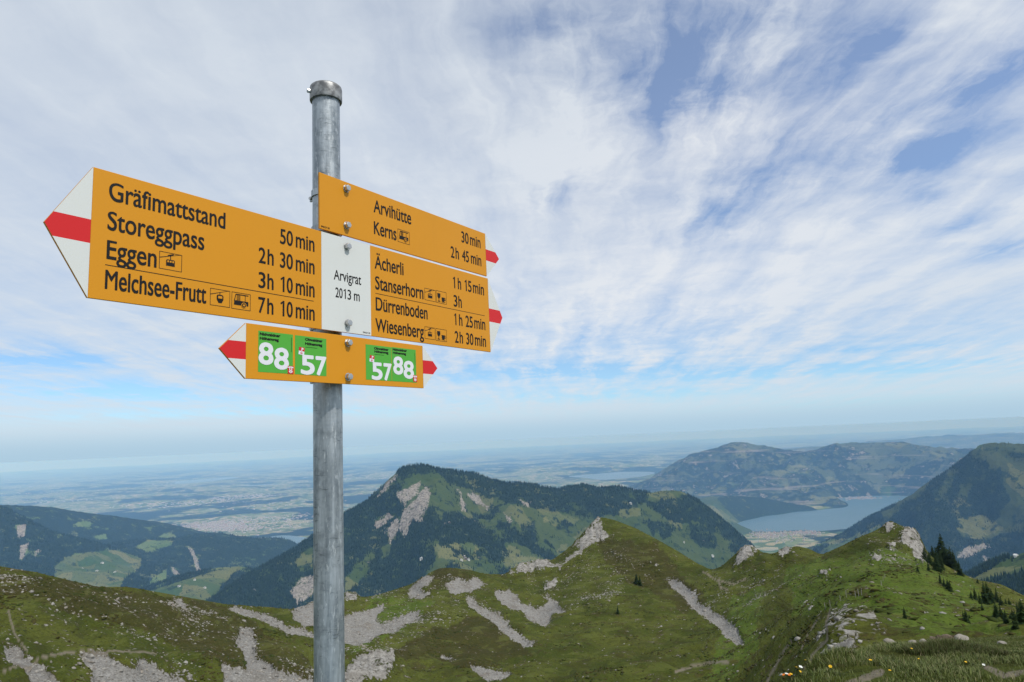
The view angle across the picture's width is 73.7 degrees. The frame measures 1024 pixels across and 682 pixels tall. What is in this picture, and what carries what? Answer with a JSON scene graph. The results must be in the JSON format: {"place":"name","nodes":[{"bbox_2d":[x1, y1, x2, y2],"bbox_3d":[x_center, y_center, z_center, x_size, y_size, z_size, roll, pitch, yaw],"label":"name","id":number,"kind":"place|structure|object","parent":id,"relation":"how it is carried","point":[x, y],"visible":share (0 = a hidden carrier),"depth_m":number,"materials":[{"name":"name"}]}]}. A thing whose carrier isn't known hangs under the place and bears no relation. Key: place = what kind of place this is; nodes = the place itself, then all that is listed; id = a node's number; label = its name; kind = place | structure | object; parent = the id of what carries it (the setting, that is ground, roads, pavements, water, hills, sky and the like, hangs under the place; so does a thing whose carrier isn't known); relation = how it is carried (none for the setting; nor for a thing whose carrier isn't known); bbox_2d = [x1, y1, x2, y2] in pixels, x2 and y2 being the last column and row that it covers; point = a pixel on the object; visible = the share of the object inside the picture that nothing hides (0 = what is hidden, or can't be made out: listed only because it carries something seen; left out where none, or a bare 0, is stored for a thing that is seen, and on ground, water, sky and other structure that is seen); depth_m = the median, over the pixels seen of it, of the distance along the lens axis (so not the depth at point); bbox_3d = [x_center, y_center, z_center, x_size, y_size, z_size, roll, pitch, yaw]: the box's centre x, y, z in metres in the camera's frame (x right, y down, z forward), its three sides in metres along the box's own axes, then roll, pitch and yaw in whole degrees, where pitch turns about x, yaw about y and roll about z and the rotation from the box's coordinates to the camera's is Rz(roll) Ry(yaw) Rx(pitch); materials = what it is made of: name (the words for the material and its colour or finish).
{"place":"outdoors","nodes":[
{"label":"outdoors","id":0,"kind":"place"},
{"bbox_2d":[0,507,166,587],"bbox_3d":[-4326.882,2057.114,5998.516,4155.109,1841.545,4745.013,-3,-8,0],"label":"mountain","id":1,"kind":"structure","parent":0,"point":[74,565],"depth_m":5666.34,"materials":[{"name":"green plant"}]},
{"bbox_2d":[0,505,166,587],"bbox_3d":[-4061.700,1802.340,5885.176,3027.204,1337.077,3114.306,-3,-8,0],"label":"forest","id":2,"kind":"object","parent":1,"relation":"on","point":[75,547],"visible":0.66,"depth_m":5664.91,"materials":[{"name":"green plant"}]},
{"bbox_2d":[2,505,205,543],"bbox_3d":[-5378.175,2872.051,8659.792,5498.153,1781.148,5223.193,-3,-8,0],"label":"hills","id":3,"kind":"structure","parent":0,"point":[104,529],"depth_m":8115.21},
{"bbox_2d":[146,566,251,600],"bbox_3d":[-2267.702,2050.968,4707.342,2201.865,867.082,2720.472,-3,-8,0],"label":"hills","id":4,"kind":"structure","parent":0,"point":[196,589],"depth_m":4575.15,"materials":[{"name":"green plant"}]},
{"bbox_2d":[138,565,253,596],"bbox_3d":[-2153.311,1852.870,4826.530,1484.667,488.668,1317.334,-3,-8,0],"label":"forest","id":5,"kind":"object","parent":4,"relation":"on","point":[196,572],"visible":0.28,"depth_m":4731.37,"materials":[{"name":"green plant"}]},
{"bbox_2d":[106,533,297,578],"bbox_3d":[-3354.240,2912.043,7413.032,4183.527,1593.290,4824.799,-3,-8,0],"label":"hills","id":6,"kind":"structure","parent":0,"point":[147,546],"depth_m":7197.10,"materials":[{"name":"green plant"}]},
{"bbox_2d":[105,532,295,576],"bbox_3d":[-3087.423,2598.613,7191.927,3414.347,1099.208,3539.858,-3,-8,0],"label":"forest","id":7,"kind":"object","parent":6,"relation":"on","point":[207,534],"visible":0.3,"depth_m":7242.24,"materials":[{"name":"green plant"}]},
{"bbox_2d":[174,477,237,483],"bbox_3d":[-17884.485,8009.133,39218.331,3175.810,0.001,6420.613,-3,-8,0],"label":"lake","id":8,"kind":"structure","parent":0,"point":[198,480],"depth_m":39137.86,"materials":[{"name":"blue liquid"}]},
{"bbox_2d":[271,535,307,543],"bbox_3d":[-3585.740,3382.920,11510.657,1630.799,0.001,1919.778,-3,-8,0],"label":"lake","id":9,"kind":"structure","parent":0,"point":[297,539],"depth_m":12015.38,"materials":[{"name":"blue liquid"}]},
{"bbox_2d":[214,465,748,608],"bbox_3d":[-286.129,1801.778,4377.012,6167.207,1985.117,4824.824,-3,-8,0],"label":"mountain","id":10,"kind":"structure","parent":0,"point":[417,492],"depth_m":4661.42,"materials":[{"name":"green plant"}]},
{"bbox_2d":[206,462,754,608],"bbox_3d":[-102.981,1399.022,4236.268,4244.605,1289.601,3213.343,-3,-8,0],"label":"forest","id":11,"kind":"object","parent":10,"relation":"on","point":[290,551],"visible":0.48,"depth_m":4340.30,"materials":[{"name":"green plant"}]},
{"bbox_2d":[0,517,1023,681],"bbox_3d":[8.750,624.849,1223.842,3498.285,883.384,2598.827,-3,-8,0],"label":"ridge","id":12,"kind":"structure","parent":0,"point":[487,637],"depth_m":182.45,"materials":[{"name":"green plant"}]},
{"bbox_2d":[43,80,501,681],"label":"signpost","id":13,"kind":"object","parent":12,"relation":"on","point":[125,238],"visible":1,"depth_m":1.37,"materials":[{"name":"metal"}]},
{"bbox_2d":[0,519,1021,681],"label":"rocks","id":14,"kind":"object","parent":12,"relation":"on","point":[189,676],"visible":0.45,"depth_m":180.02,"materials":[{"name":"stone"}]},
{"bbox_2d":[0,517,1023,681],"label":"heath","id":15,"kind":"object","parent":12,"relation":"on","point":[807,638],"visible":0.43,"depth_m":161.24,"materials":[{"name":"green plant"}]},
{"bbox_2d":[883,638,893,642],"bbox_3d":[6.093,4.866,10.993,0.206,0.145,0.191,11,-15,-31],"label":"boulder","id":16,"kind":"object","parent":12,"relation":"on","point":[888,640],"visible":0.41,"depth_m":10.98,"materials":[{"name":"stone"}]},
{"bbox_2d":[783,635,1023,681],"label":"grass","id":17,"kind":"structure","parent":12,"relation":"on","point":[930,664],"depth_m":5.38,"materials":[{"name":"green plant"}]},
{"bbox_2d":[902,608,906,618],"bbox_3d":[36.544,25.476,63.554,0.630,1.555,0.698,0,-8,-21],"label":"conifer tree","id":18,"kind":"object","parent":12,"relation":"on","point":[904,614],"visible":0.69,"depth_m":63.45,"materials":[{"name":"green plant"}]},
{"bbox_2d":[922,548,927,560],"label":"conifer tree","id":19,"kind":"object","parent":12,"relation":"on","point":[925,558],"visible":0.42,"depth_m":228.90,"materials":[{"name":"green plant"}]},
{"bbox_2d":[926,552,933,565],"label":"conifer tree","id":20,"kind":"object","parent":12,"relation":"on","point":[929,560],"visible":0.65,"depth_m":203.14,"materials":[{"name":"green plant"}]},
{"bbox_2d":[929,546,933,557],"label":"conifer tree","id":21,"kind":"object","parent":12,"relation":"on","point":[932,551],"visible":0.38,"depth_m":263.95,"materials":[{"name":"green plant"}]},
{"bbox_2d":[932,555,943,571],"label":"conifer tree","id":22,"kind":"object","parent":12,"relation":"on","point":[935,566],"visible":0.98,"depth_m":186.94,"materials":[{"name":"green plant"}]},
{"bbox_2d":[938,551,944,570],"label":"conifer tree","id":23,"kind":"object","parent":12,"relation":"on","point":[940,561],"visible":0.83,"depth_m":193.95,"materials":[{"name":"green plant"}]},
{"bbox_2d":[933,535,950,564],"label":"conifer tree","id":24,"kind":"object","parent":12,"relation":"on","point":[941,543],"visible":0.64,"depth_m":254.29,"materials":[{"name":"green plant"}]},
{"bbox_2d":[942,547,947,564],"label":"conifer tree","id":25,"kind":"object","parent":12,"relation":"on","point":[944,557],"visible":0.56,"depth_m":251.81,"materials":[{"name":"green plant"}]},
{"bbox_2d":[941,634,953,638],"bbox_3d":[7.000,4.784,10.993,0.211,0.117,0.153,0,-9,-16],"label":"boulder","id":26,"kind":"object","parent":12,"relation":"on","point":[949,636],"visible":0.35,"depth_m":10.95,"materials":[{"name":"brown stone"}]},
{"bbox_2d":[947,581,953,591],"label":"conifer tree","id":27,"kind":"object","parent":12,"relation":"on","point":[950,588],"visible":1,"depth_m":149.18,"materials":[{"name":"green plant"}]},
{"bbox_2d":[895,635,1008,656],"bbox_3d":[4.292,2.999,6.668,1.070,0.249,0.726,-3,-8,0],"label":"grass tussock","id":28,"kind":"object","parent":12,"relation":"on","point":[944,646],"depth_m":6.57,"materials":[{"name":"green plant"}]},
{"bbox_2d":[944,547,963,573],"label":"conifer tree","id":29,"kind":"object","parent":12,"relation":"on","point":[948,561],"visible":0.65,"depth_m":249.01,"materials":[{"name":"green plant"}]},
{"bbox_2d":[950,550,962,572],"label":"conifer tree","id":30,"kind":"object","parent":12,"relation":"on","point":[954,563],"visible":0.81,"depth_m":246.19,"materials":[{"name":"green plant"}]},
{"bbox_2d":[956,561,965,576],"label":"conifer tree","id":31,"kind":"object","parent":12,"relation":"on","point":[959,572],"visible":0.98,"depth_m":184.33,"materials":[{"name":"green plant"}]},
{"bbox_2d":[954,634,968,639],"bbox_3d":[7.056,4.683,10.718,0.251,0.128,0.197,-11,5,-44],"label":"boulder","id":32,"kind":"object","parent":12,"relation":"on","point":[963,636],"visible":0.41,"depth_m":10.70,"materials":[{"name":"stone"}]},
{"bbox_2d":[962,611,970,623],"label":"conifer tree","id":33,"kind":"object","parent":12,"relation":"on","point":[965,618],"visible":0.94,"depth_m":71.82,"materials":[{"name":"green plant"}]},
{"bbox_2d":[973,588,977,599],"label":"conifer tree","id":34,"kind":"object","parent":12,"relation":"on","point":[974,596],"visible":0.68,"depth_m":140.08,"materials":[{"name":"green plant"}]},
{"bbox_2d":[978,592,983,603],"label":"conifer tree","id":35,"kind":"object","parent":12,"relation":"on","point":[979,600],"visible":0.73,"depth_m":114.33,"materials":[{"name":"green plant"}]},
{"bbox_2d":[980,581,990,604],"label":"conifer tree","id":36,"kind":"object","parent":12,"relation":"on","point":[984,596],"visible":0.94,"depth_m":117.42,"materials":[{"name":"green plant"}]},
{"bbox_2d":[984,583,995,603],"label":"conifer tree","id":37,"kind":"object","parent":12,"relation":"on","point":[989,593],"visible":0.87,"depth_m":117.97,"materials":[{"name":"green plant"}]},
{"bbox_2d":[992,603,998,617],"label":"conifer tree","id":38,"kind":"object","parent":12,"relation":"on","point":[995,612],"visible":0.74,"depth_m":102.13,"materials":[{"name":"green plant"}]},
{"bbox_2d":[994,588,998,602],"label":"conifer tree","id":39,"kind":"object","parent":12,"relation":"on","point":[996,597],"visible":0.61,"depth_m":130.87,"materials":[{"name":"green plant"}]},
{"bbox_2d":[999,606,1003,618],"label":"conifer tree","id":40,"kind":"object","parent":12,"relation":"on","point":[1000,613],"visible":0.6,"depth_m":72.53,"materials":[{"name":"green plant"}]},
{"bbox_2d":[998,597,1004,605],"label":"conifer tree","id":41,"kind":"object","parent":12,"relation":"on","point":[1000,602],"visible":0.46,"depth_m":110.90,"materials":[{"name":"green plant"}]},
{"bbox_2d":[1002,610,1008,623],"bbox_3d":[37.856,21.287,52.328,0.701,1.414,0.836,5,-11,-41],"label":"conifer tree","id":42,"kind":"object","parent":12,"relation":"on","point":[1005,619],"visible":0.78,"depth_m":52.24,"materials":[{"name":"green plant"}]},
{"bbox_2d":[1010,611,1019,629],"bbox_3d":[36.831,20.539,50.024,0.913,1.827,0.759,-6,-9,23],"label":"conifer tree","id":43,"kind":"object","parent":12,"relation":"on","point":[1015,625],"visible":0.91,"depth_m":49.95,"materials":[{"name":"green plant"}]},
{"bbox_2d":[1015,599,1023,624],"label":"conifer tree","id":44,"kind":"object","parent":12,"relation":"on","point":[1020,616],"visible":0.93,"depth_m":51.31,"materials":[{"name":"green plant"}]},
{"bbox_2d":[0,426,1023,552],"bbox_3d":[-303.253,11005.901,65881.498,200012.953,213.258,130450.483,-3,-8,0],"label":"ground","id":45,"kind":"structure","parent":0,"point":[558,465],"depth_m":34882.93,"materials":[{"name":"blue"}]},
{"bbox_2d":[172,506,352,535],"bbox_3d":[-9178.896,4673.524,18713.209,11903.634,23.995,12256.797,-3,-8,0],"label":"town","id":46,"kind":"object","parent":45,"relation":"on","point":[241,526],"visible":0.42,"depth_m":14599.57,"materials":[{"name":"grey"}]},
{"bbox_2d":[1,475,551,511],"bbox_3d":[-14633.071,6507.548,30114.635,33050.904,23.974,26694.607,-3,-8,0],"label":"town","id":47,"kind":"object","parent":45,"relation":"on","point":[223,498],"visible":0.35,"depth_m":21881.61,"materials":[{"name":"grey"}]},
{"bbox_2d":[745,529,824,542],"bbox_3d":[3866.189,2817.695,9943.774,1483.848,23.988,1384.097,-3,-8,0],"label":"town","id":48,"kind":"object","parent":45,"relation":"on","point":[801,532],"visible":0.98,"depth_m":9922.07,"materials":[{"name":"grey"}]},
{"bbox_2d":[837,496,899,500],"bbox_3d":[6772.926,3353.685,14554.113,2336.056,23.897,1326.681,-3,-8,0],"label":"town","id":49,"kind":"object","parent":45,"relation":"on","point":[862,497],"visible":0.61,"depth_m":14305.02,"materials":[{"name":"grey"}]},
{"bbox_2d":[0,0,1023,471],"label":"sky","id":50,"kind":"structure","parent":0,"point":[702,219],"materials":[{"name":"blue"}]},
{"bbox_2d":[569,472,654,479],"bbox_3d":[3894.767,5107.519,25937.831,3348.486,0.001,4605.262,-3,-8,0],"label":"lake","id":51,"kind":"structure","parent":0,"point":[611,475],"depth_m":25955.21,"materials":[{"name":"blue liquid"}]},
{"bbox_2d":[700,496,816,534],"bbox_3d":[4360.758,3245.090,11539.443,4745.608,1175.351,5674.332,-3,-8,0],"label":"hills","id":52,"kind":"structure","parent":0,"point":[734,511],"depth_m":12162.44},
{"bbox_2d":[625,442,974,504],"bbox_3d":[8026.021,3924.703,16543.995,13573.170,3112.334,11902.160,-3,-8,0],"label":"mountain","id":53,"kind":"structure","parent":0,"point":[827,475],"depth_m":15510.67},
{"bbox_2d":[784,447,820,451],"bbox_3d":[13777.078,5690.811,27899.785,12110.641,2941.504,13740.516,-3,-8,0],"label":"hills","id":54,"kind":"structure","parent":0,"point":[804,449],"depth_m":25914.94,"materials":[{"name":"blue"}]},
{"bbox_2d":[738,496,906,531],"bbox_3d":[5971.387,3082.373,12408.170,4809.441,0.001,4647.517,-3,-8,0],"label":"lake","id":55,"kind":"structure","parent":0,"point":[853,512],"depth_m":11592.36,"materials":[{"name":"blue liquid"}]},
{"bbox_2d":[807,442,1023,571],"bbox_3d":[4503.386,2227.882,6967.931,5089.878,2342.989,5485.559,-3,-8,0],"label":"mountain","id":56,"kind":"structure","parent":0,"point":[1010,517],"depth_m":6286.18,"materials":[{"name":"green plant"}]},
{"bbox_2d":[813,442,1023,572],"bbox_3d":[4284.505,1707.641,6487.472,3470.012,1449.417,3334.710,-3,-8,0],"label":"forest","id":57,"kind":"object","parent":56,"relation":"on","point":[905,508],"visible":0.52,"depth_m":6359.34,"materials":[{"name":"green plant"}]},
{"bbox_2d":[861,432,1023,448],"bbox_3d":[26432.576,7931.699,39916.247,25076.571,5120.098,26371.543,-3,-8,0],"label":"hills","id":58,"kind":"structure","parent":0,"point":[961,441],"depth_m":33720.77,"materials":[{"name":"blue"}]},
{"bbox_2d":[970,553,1023,580],"bbox_3d":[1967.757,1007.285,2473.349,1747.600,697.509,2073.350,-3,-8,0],"label":"hills","id":59,"kind":"structure","parent":0,"point":[1009,566],"depth_m":2373.95,"materials":[{"name":"green plant"}]},
{"bbox_2d":[964,552,1023,594],"bbox_3d":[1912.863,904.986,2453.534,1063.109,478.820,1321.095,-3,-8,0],"label":"forest","id":60,"kind":"object","parent":59,"relation":"on","point":[1015,583],"visible":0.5,"depth_m":2265.65,"materials":[{"name":"green plant"}]}
]}

